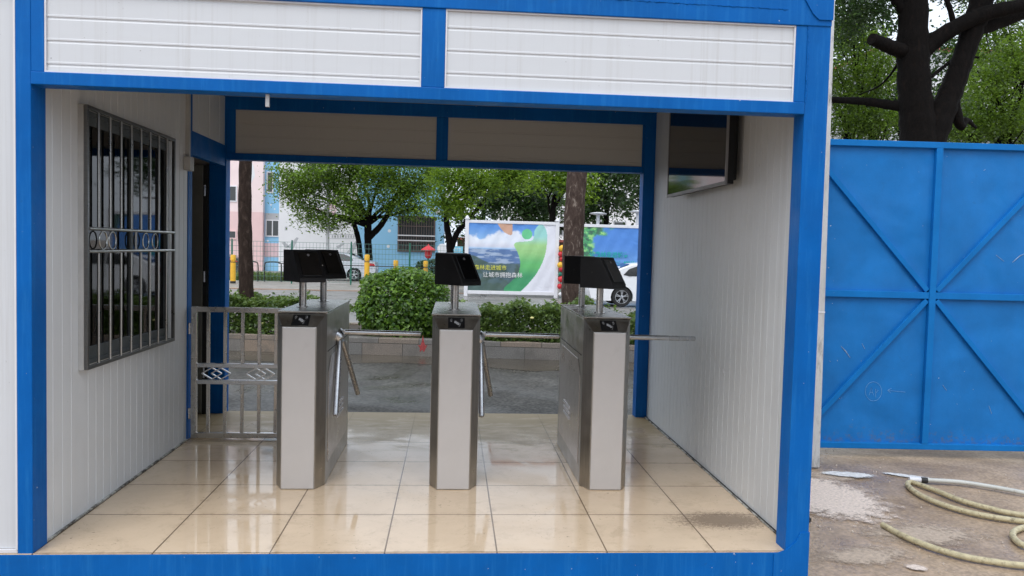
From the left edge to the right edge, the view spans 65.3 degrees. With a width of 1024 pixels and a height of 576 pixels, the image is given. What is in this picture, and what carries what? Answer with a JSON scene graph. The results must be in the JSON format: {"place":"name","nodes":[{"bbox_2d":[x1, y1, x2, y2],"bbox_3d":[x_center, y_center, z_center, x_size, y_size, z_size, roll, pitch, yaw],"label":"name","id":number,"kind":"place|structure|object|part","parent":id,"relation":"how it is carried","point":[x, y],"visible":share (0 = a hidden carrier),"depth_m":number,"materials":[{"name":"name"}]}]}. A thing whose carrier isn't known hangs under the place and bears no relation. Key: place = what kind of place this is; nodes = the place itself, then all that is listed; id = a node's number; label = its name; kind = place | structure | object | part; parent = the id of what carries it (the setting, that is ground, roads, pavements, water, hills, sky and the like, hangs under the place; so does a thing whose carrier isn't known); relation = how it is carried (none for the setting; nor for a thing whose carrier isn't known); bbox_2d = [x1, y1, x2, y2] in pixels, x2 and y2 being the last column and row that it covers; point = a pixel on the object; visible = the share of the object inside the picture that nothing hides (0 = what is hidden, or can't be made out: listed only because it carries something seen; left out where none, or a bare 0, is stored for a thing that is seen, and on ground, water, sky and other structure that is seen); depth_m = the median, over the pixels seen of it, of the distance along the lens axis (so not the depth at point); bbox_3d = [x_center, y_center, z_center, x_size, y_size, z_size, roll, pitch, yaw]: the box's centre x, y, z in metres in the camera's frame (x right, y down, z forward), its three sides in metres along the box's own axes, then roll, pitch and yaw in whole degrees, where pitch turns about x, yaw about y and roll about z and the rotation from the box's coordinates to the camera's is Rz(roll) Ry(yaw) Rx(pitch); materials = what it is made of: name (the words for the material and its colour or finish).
{"place":"outdoors","nodes":[
{"label":"outdoors","id":0,"kind":"place"},
{"bbox_2d":[229,254,238,271],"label":"car","id":1,"kind":"object","parent":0,"point":[237,258],"visible":0.02,"depth_m":40.73,"materials":[{"name":"paint"}]},
{"bbox_2d":[230,161,446,272],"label":"mural building","id":2,"kind":"structure","parent":0,"point":[268,224],"depth_m":51.02,"materials":[{"name":"pink paint"}]},
{"bbox_2d":[230,185,236,201],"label":"window","id":3,"kind":"structure","parent":2,"relation":"in","point":[233,189],"depth_m":50.21,"materials":[{"name":"grey glass"}]},
{"bbox_2d":[230,230,236,238],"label":"window","id":4,"kind":"structure","parent":2,"relation":"in","point":[233,233],"depth_m":50.32,"materials":[{"name":"glass"}]},
{"bbox_2d":[266,171,273,192],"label":"window","id":5,"kind":"structure","parent":2,"relation":"in","point":[268,173],"depth_m":50.81,"materials":[{"name":"white glass"}]},
{"bbox_2d":[265,219,278,236],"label":"window","id":6,"kind":"structure","parent":2,"relation":"in","point":[271,226],"depth_m":50.98,"materials":[{"name":"white glass"}]},
{"bbox_2d":[397,216,435,252],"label":"window","id":7,"kind":"structure","parent":2,"relation":"in","point":[422,233],"depth_m":51.44,"materials":[{"name":"grey glass"}]},
{"bbox_2d":[229,271,561,293],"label":"pavement","id":8,"kind":"structure","parent":0,"point":[331,285],"depth_m":34.84,"materials":[{"name":"grey concrete"}]},
{"bbox_2d":[230,255,235,282],"bbox_3d":[-12.156,-0.829,34.825,0.234,1.250,0.234,1,3,-4],"label":"bollard","id":9,"kind":"object","parent":8,"relation":"on","point":[232,269],"visible":1,"depth_m":34.74,"materials":[{"name":"yellow paint"}]},
{"bbox_2d":[253,261,258,280],"bbox_3d":[-12.163,-0.786,37.036,0.832,0.947,0.056,1,3,-4],"label":"cycle rack","id":10,"kind":"object","parent":8,"relation":"on","point":[257,270],"visible":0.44,"depth_m":37.05,"materials":[{"name":"grey metal"}]},
{"bbox_2d":[229,271,282,280],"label":"grass","id":11,"kind":"structure","parent":8,"relation":"on","point":[269,276],"depth_m":37.97,"materials":[{"name":"green plant"}]},
{"bbox_2d":[264,261,281,281],"bbox_3d":[-11.100,-0.763,37.116,0.832,0.947,0.056,1,3,-4],"label":"cycle rack","id":12,"kind":"object","parent":8,"relation":"on","point":[272,262],"visible":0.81,"depth_m":37.08,"materials":[{"name":"grey metal"}]},
{"bbox_2d":[326,169,329,249],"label":"street lamp","id":13,"kind":"object","parent":8,"relation":"on","point":[327,236],"visible":0.14,"depth_m":44.22,"materials":[{"name":"metal"}]},
{"bbox_2d":[230,239,464,284],"bbox_3d":[-9.857,-1.166,35.738,15.784,1.950,0.151,1,3,-4],"label":"fence","id":14,"kind":"object","parent":8,"relation":"on","point":[350,253],"visible":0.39,"depth_m":35.96,"materials":[{"name":"metal"}]},
{"bbox_2d":[257,162,446,260],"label":"tree","id":15,"kind":"object","parent":8,"relation":"on","point":[358,213],"visible":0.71,"depth_m":44.01,"materials":[{"name":"green plant"}]},
{"bbox_2d":[338,251,378,280],"bbox_3d":[-9.067,-1.128,40.261,4.532,1.446,1.746,1,3,-4],"label":"car","id":16,"kind":"object","parent":8,"relation":"on","point":[357,275],"visible":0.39,"depth_m":39.55,"materials":[{"name":"silver metal"}]},
{"bbox_3d":[-8.259,-1.518,39.541,0.843,0.358,0.158,1,3,-4],"label":"side window","id":17,"kind":"part","parent":16,"relation":"part of","materials":[{"name":"black glass"}]},
{"bbox_2d":[364,254,369,275],"bbox_3d":[-6.402,-0.778,35.255,0.234,1.400,0.234,1,3,-4],"label":"bollard","id":18,"kind":"object","parent":8,"relation":"on","point":[366,263],"visible":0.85,"depth_m":35.15,"materials":[{"name":"yellow paint"}]},
{"bbox_2d":[415,259,434,273],"bbox_3d":[-3.390,-0.789,39.600,3.103,1.492,1.495,1,3,-4],"label":"clipped bush","id":19,"kind":"object","parent":8,"relation":"on","point":[418,264],"visible":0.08,"depth_m":39.19,"materials":[{"name":"green plant"}]},
{"bbox_2d":[423,261,427,271],"bbox_3d":[-4.011,-0.681,37.044,0.234,1.150,0.234,1,3,-4],"label":"bollard","id":20,"kind":"object","parent":8,"relation":"on","point":[425,263],"visible":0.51,"depth_m":36.93,"materials":[{"name":"yellow paint"}]},
{"bbox_2d":[421,244,434,271],"bbox_3d":[-4.044,-1.146,38.524,0.720,1.930,0.720,1,3,-4],"label":"lantern","id":21,"kind":"object","parent":8,"relation":"on","point":[427,254],"visible":0.73,"depth_m":38.36,"materials":[{"name":"red"}]},
{"bbox_2d":[437,244,462,285],"bbox_3d":[-2.940,-1.098,37.730,1.206,1.970,0.150,1,3,-4],"label":"shop sign","id":22,"kind":"object","parent":8,"relation":"on","point":[441,248],"visible":0.44,"depth_m":37.60,"materials":[{"name":"white paint"}]},
{"bbox_2d":[428,169,510,244],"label":"tree","id":23,"kind":"object","parent":8,"relation":"on","point":[474,217],"visible":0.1,"depth_m":47.11,"materials":[{"name":"green plant"}]},
{"bbox_2d":[457,237,562,276],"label":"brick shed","id":24,"kind":"structure","parent":8,"relation":"on","point":[560,242],"depth_m":51.08,"materials":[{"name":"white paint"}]},
{"bbox_2d":[466,171,565,238],"bbox_3d":[0.079,-3.562,39.653,5.685,6.889,4.080,1,3,-4],"label":"tree","id":25,"kind":"object","parent":8,"relation":"on","point":[527,207],"visible":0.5,"depth_m":39.25,"materials":[{"name":"green plant"}]},
{"bbox_2d":[498,186,613,237],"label":"tree","id":26,"kind":"object","parent":8,"relation":"on","point":[560,203],"visible":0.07,"depth_m":51.01,"materials":[{"name":"green plant"}]},
{"bbox_2d":[512,171,614,221],"bbox_3d":[2.205,-3.183,36.807,4.747,6.525,3.655,1,3,-4],"label":"tree","id":27,"kind":"object","parent":8,"relation":"on","point":[550,181],"visible":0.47,"depth_m":36.50,"materials":[{"name":"green plant"}]},
{"bbox_2d":[557,172,639,224],"bbox_3d":[4.524,-3.709,39.039,5.269,7.471,4.252,1,3,-4],"label":"tree","id":28,"kind":"object","parent":8,"relation":"on","point":[609,190],"visible":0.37,"depth_m":38.44,"materials":[{"name":"green plant"}]},
{"bbox_2d":[590,212,606,223],"bbox_3d":[3.459,-1.383,32.542,0.720,3.380,0.720,1,3,-4],"label":"garden lamp","id":29,"kind":"object","parent":8,"relation":"on","point":[597,214],"visible":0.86,"depth_m":32.39,"materials":[{"name":"white metal"}]},
{"bbox_2d":[602,176,639,224],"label":"tree","id":30,"kind":"object","parent":8,"relation":"on","point":[627,214],"visible":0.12,"depth_m":41.68,"materials":[{"name":"green plant"}]},
{"bbox_2d":[629,210,638,225],"bbox_3d":[5.082,-1.408,32.661,0.720,3.500,0.720,1,3,-4],"label":"garden lamp","id":31,"kind":"object","parent":8,"relation":"on","point":[637,216],"visible":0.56,"depth_m":32.52,"materials":[{"name":"white metal"}]},
{"bbox_2d":[947,25,1023,143],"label":"tree","id":32,"kind":"object","parent":8,"relation":"on","point":[985,109],"visible":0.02,"depth_m":35.06,"materials":[{"name":"green plant"}]},
{"bbox_2d":[228,360,633,414],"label":"service lane","id":33,"kind":"structure","parent":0,"point":[396,387],"depth_m":10.20,"materials":[{"name":"grey asphalt"}]},
{"bbox_2d":[229,351,633,370],"bbox_3d":[-2.526,1.142,12.748,28.282,0.001,1.311,2,3,2],"label":"wet gutter","id":34,"kind":"object","parent":33,"relation":"on","point":[533,365],"visible":0.15,"depth_m":12.79,"materials":[{"name":"concrete"}]},
{"bbox_2d":[229,289,635,326],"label":"street","id":35,"kind":"structure","parent":0,"point":[480,299],"depth_m":28.69,"materials":[{"name":"grey asphalt"}]},
{"bbox_2d":[464,215,563,297],"bbox_3d":[0.178,-1.170,30.101,3.980,3.030,0.200,1,3,-4],"label":"billboard","id":36,"kind":"object","parent":35,"relation":"on","point":[515,257],"visible":0.95,"depth_m":30.07,"materials":[{"name":"white paint"}]},
{"bbox_2d":[557,245,562,296],"bbox_3d":[1.833,-0.613,30.072,0.290,2.005,0.238,1,3,-4],"label":"flower garland","id":37,"kind":"object","parent":35,"relation":"on","point":[559,264],"visible":0.72,"depth_m":30.00,"materials":[{"name":"multicoloured plastic"}]},
{"bbox_2d":[583,224,638,264],"bbox_3d":[4.026,-1.067,30.392,3.800,2.990,0.200,1,3,-4],"label":"billboard","id":38,"kind":"object","parent":35,"relation":"on","point":[618,244],"visible":0.38,"depth_m":30.31,"materials":[{"name":"white paint"}]},
{"bbox_2d":[585,262,636,306],"bbox_3d":[4.764,-0.134,27.081,4.624,1.475,1.782,1,3,-4],"label":"car","id":39,"kind":"object","parent":35,"relation":"on","point":[622,297],"visible":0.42,"depth_m":26.17,"materials":[{"name":"white paint"}]},
{"bbox_3d":[3.483,-0.670,26.958,0.700,0.322,1.360,1,3,-4],"label":"rear window","id":40,"kind":"part","parent":39,"relation":"part of","materials":[{"name":"black"}]},
{"bbox_3d":[4.077,-0.565,26.232,0.860,0.365,0.161,1,3,-4],"label":"side window","id":41,"kind":"part","parent":39,"relation":"part of","materials":[{"name":"black glass"}]},
{"bbox_2d":[830,2,941,140],"bbox_3d":[8.642,-2.926,19.500,3.448,8.051,2.535,1,3,-4],"label":"tree","id":42,"kind":"object","parent":35,"relation":"on","point":[866,122],"visible":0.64,"depth_m":19.12,"materials":[{"name":"green plant"}]},
{"bbox_2d":[832,1,998,140],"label":"tree","id":43,"kind":"object","parent":35,"relation":"on","point":[942,47],"visible":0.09,"depth_m":30.59,"materials":[{"name":"green plant"}]},
{"bbox_2d":[934,0,1023,144],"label":"tree","id":44,"kind":"object","parent":35,"relation":"on","point":[985,45],"visible":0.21,"depth_m":23.58,"materials":[{"name":"green plant"}]},
{"bbox_2d":[948,25,1023,144],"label":"tree","id":45,"kind":"object","parent":35,"relation":"on","point":[989,121],"visible":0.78,"depth_m":18.44,"materials":[{"name":"green plant"}]},
{"bbox_2d":[497,175,638,239],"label":"apartment block","id":46,"kind":"structure","parent":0,"point":[627,222],"depth_m":79.92,"materials":[{"name":"white paint"}]},
{"bbox_2d":[613,221,625,224],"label":"window","id":47,"kind":"structure","parent":46,"relation":"in","point":[620,222],"depth_m":79.96,"materials":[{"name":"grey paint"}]},
{"bbox_2d":[444,0,1022,245],"label":"sky","id":48,"kind":"structure","parent":0,"point":[937,11],"materials":[{"name":"white"}]},
{"bbox_2d":[808,448,1023,575],"bbox_3d":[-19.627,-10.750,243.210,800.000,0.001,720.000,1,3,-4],"label":"ground","id":49,"kind":"structure","parent":0,"point":[991,467],"depth_m":5.85,"materials":[{"name":"concrete"}]},
{"bbox_2d":[229,288,558,295],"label":"street kerb","id":50,"kind":"structure","parent":49,"relation":"on","point":[314,290],"depth_m":31.15,"materials":[{"name":"grey concrete"}]},
{"bbox_2d":[412,167,543,252],"bbox_3d":[-1.246,-3.089,31.084,4.778,5.868,4.242,-1,4,-42],"label":"tree","id":51,"kind":"object","parent":50,"relation":"on","point":[467,178],"visible":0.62,"depth_m":30.52,"materials":[{"name":"green plant"}]},
{"bbox_2d":[0,0,833,575],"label":"gatehouse","id":52,"kind":"object","parent":49,"relation":"on","point":[130,130],"visible":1,"depth_m":4.64,"materials":[{"name":"blue paint"}]},
{"bbox_2d":[89,111,168,363],"bbox_3d":[-2.560,-0.324,5.317,0.043,1.493,1.428,1,3,-4],"label":"window","id":53,"kind":"structure","parent":52,"relation":"in","point":[125,240],"depth_m":5.27,"materials":[{"name":"metal"}]},
{"bbox_2d":[191,165,205,412],"bbox_3d":[-3.303,0.009,7.462,0.870,2.323,0.058,1,3,-3],"label":"door","id":54,"kind":"structure","parent":52,"relation":"in","point":[198,275],"depth_m":7.45,"materials":[{"name":"grey paint"}]},
{"bbox_2d":[188,306,282,437],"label":"pedestrian gate","id":55,"kind":"structure","parent":52,"relation":"attached to","point":[195,364],"depth_m":6.57,"materials":[{"name":"silver metal"}]},
{"bbox_2d":[276,249,420,488],"bbox_3d":[-1.176,0.516,5.989,0.988,1.587,1.410,1,3,-4],"label":"turnstile","id":56,"kind":"object","parent":52,"relation":"on","point":[314,364],"visible":1,"depth_m":5.36,"materials":[{"name":"metal"}]},
{"bbox_2d":[429,252,559,489],"bbox_3d":[-0.130,0.539,6.068,0.951,1.587,1.410,1,3,-4],"label":"turnstile","id":57,"kind":"object","parent":52,"relation":"on","point":[459,368],"visible":1,"depth_m":5.38,"materials":[{"name":"metal"}]},
{"bbox_2d":[557,256,695,489],"bbox_3d":[0.906,0.561,6.146,0.951,1.587,1.410,1,3,-4],"label":"turnstile","id":58,"kind":"object","parent":52,"relation":"on","point":[593,388],"visible":1,"depth_m":5.51,"materials":[{"name":"metal"}]},
{"bbox_2d":[667,113,738,197],"bbox_3d":[1.454,-1.154,6.098,0.128,0.840,1.480,1,3,-4],"label":"television","id":59,"kind":"object","parent":52,"relation":"attached to","point":[702,151],"visible":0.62,"depth_m":5.94,"materials":[{"name":"black glass"}]},
{"bbox_2d":[229,320,634,362],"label":"planter wall","id":60,"kind":"structure","parent":49,"relation":"on","point":[394,346],"depth_m":13.32,"materials":[{"name":"stone"}]},
{"bbox_2d":[231,321,546,337],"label":"planter soil","id":61,"kind":"structure","parent":60,"relation":"in","point":[354,327],"depth_m":15.26,"materials":[{"name":"brown soil"}]},
{"bbox_2d":[237,161,253,332],"bbox_3d":[-4.579,-2.917,14.092,5.013,7.472,4.198,1,3,-4],"label":"tree","id":62,"kind":"object","parent":61,"relation":"on","point":[245,266],"visible":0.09,"depth_m":13.80,"materials":[{"name":"brown plant"}]},
{"bbox_2d":[229,289,353,334],"bbox_3d":[-5.994,0.366,14.046,6.352,0.878,1.269,2,3,2],"label":"hedge","id":63,"kind":"object","parent":61,"relation":"on","point":[259,300],"visible":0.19,"depth_m":13.49,"materials":[{"name":"green plant"}]},
{"bbox_2d":[351,265,450,337],"bbox_3d":[-1.914,0.254,14.101,1.745,1.304,1.487,1,3,-4],"label":"round bush","id":64,"kind":"object","parent":61,"relation":"on","point":[404,306],"visible":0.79,"depth_m":13.62,"materials":[{"name":"green plant"}]},
{"bbox_2d":[449,294,594,342],"bbox_3d":[0.202,0.518,13.848,2.650,0.904,1.261,2,3,2],"label":"hedge","id":65,"kind":"object","parent":61,"relation":"on","point":[498,317],"visible":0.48,"depth_m":13.33,"materials":[{"name":"green plant"}]},
{"bbox_2d":[561,172,586,303],"bbox_3d":[1.554,-3.202,14.528,6.169,8.320,4.165,3,3,31],"label":"tree","id":66,"kind":"object","parent":61,"relation":"on","point":[574,216],"visible":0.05,"depth_m":14.16,"materials":[{"name":"brown plant"}]},
{"bbox_2d":[604,303,635,344],"bbox_3d":[3.777,0.645,13.800,4.499,0.855,1.351,2,3,2],"label":"hedge","id":67,"kind":"object","parent":61,"relation":"on","point":[632,314],"depth_m":13.30,"materials":[{"name":"green plant"}]},
{"bbox_2d":[812,0,834,467],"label":"gate post","id":68,"kind":"object","parent":49,"relation":"on","point":[817,410],"visible":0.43,"depth_m":6.87,"materials":[{"name":"metal"}]},
{"bbox_2d":[811,470,862,481],"bbox_3d":[2.698,1.580,6.739,1.000,0.001,0.700,1,3,-10],"label":"scraped patch","id":69,"kind":"object","parent":49,"relation":"on","point":[831,477],"visible":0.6,"depth_m":6.69,"materials":[{"name":"beige concrete"}]},
{"bbox_2d":[822,471,874,477],"bbox_3d":[2.848,1.573,6.752,0.680,0.001,0.260,2,3,4],"label":"paint spill","id":70,"kind":"object","parent":49,"relation":"on","point":[851,474],"visible":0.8,"depth_m":6.75,"materials":[{"name":"white paint"}]},
{"bbox_2d":[810,473,897,522],"bbox_3d":[2.357,1.591,6.197,1.240,0.001,1.900,1,3,-16],"label":"plaster spill","id":71,"kind":"object","parent":49,"relation":"on","point":[847,500],"visible":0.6,"depth_m":5.99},
{"bbox_2d":[819,545,906,565],"bbox_3d":[2.178,1.655,4.945,1.200,0.001,0.600,0,3,-21],"label":"scraped patch","id":72,"kind":"object","parent":49,"relation":"on","point":[866,555],"visible":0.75,"depth_m":4.95,"materials":[{"name":"grey concrete"}]},
{"bbox_2d":[883,472,928,477],"bbox_3d":[3.369,1.592,6.767,0.600,0.001,0.150,3,3,21],"label":"paint spill","id":73,"kind":"object","parent":49,"relation":"on","point":[904,475],"visible":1,"depth_m":6.78,"materials":[{"name":"white paint"}]},
{"bbox_2d":[812,450,1006,572],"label":"plaster crumbs","id":74,"kind":"object","parent":49,"relation":"on","point":[852,531],"visible":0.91,"depth_m":5.72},
{"bbox_2d":[906,564,927,570],"bbox_3d":[2.416,1.666,4.770,0.180,0.001,0.140,1,3,-4],"label":"plaster spill","id":75,"kind":"object","parent":49,"relation":"on","point":[915,566],"visible":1,"depth_m":4.76,"materials":[{"name":"white paint"}]},
{"bbox_2d":[820,139,1023,451],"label":"yard gate","id":76,"kind":"structure","parent":49,"relation":"on","point":[923,347],"depth_m":7.37,"materials":[{"name":"blue metal"}]},
{"bbox_2d":[862,523,990,544],"bbox_3d":[2.752,1.648,5.356,1.500,0.001,0.840,1,3,-10],"label":"scraped patch","id":77,"kind":"object","parent":49,"relation":"on","point":[938,535],"visible":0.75,"depth_m":5.36,"materials":[{"name":"grey concrete"}]},
{"bbox_2d":[832,0,1023,141],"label":"tree","id":78,"kind":"object","parent":49,"relation":"on","point":[924,115],"visible":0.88,"depth_m":13.47,"materials":[{"name":"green plant"}]},
{"bbox_2d":[880,522,1023,568],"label":"garden hose","id":79,"kind":"object","parent":49,"relation":"on","point":[1015,539],"visible":1,"depth_m":5.00,"materials":[{"name":"beige rubber"}]},
{"bbox_2d":[905,480,1023,523],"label":"garden hose","id":80,"kind":"object","parent":49,"relation":"on","point":[914,491],"visible":1,"depth_m":5.89,"materials":[{"name":"beige rubber"}]},
{"bbox_2d":[908,477,1023,494],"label":"water pipe","id":81,"kind":"object","parent":49,"relation":"on","point":[964,482],"visible":0.97,"depth_m":6.50,"materials":[{"name":"white paint"}]},
{"bbox_2d":[830,48,1023,143],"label":"apartment block","id":82,"kind":"structure","parent":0,"point":[937,53],"depth_m":66.19,"materials":[{"name":"grey paint"}]}
]}

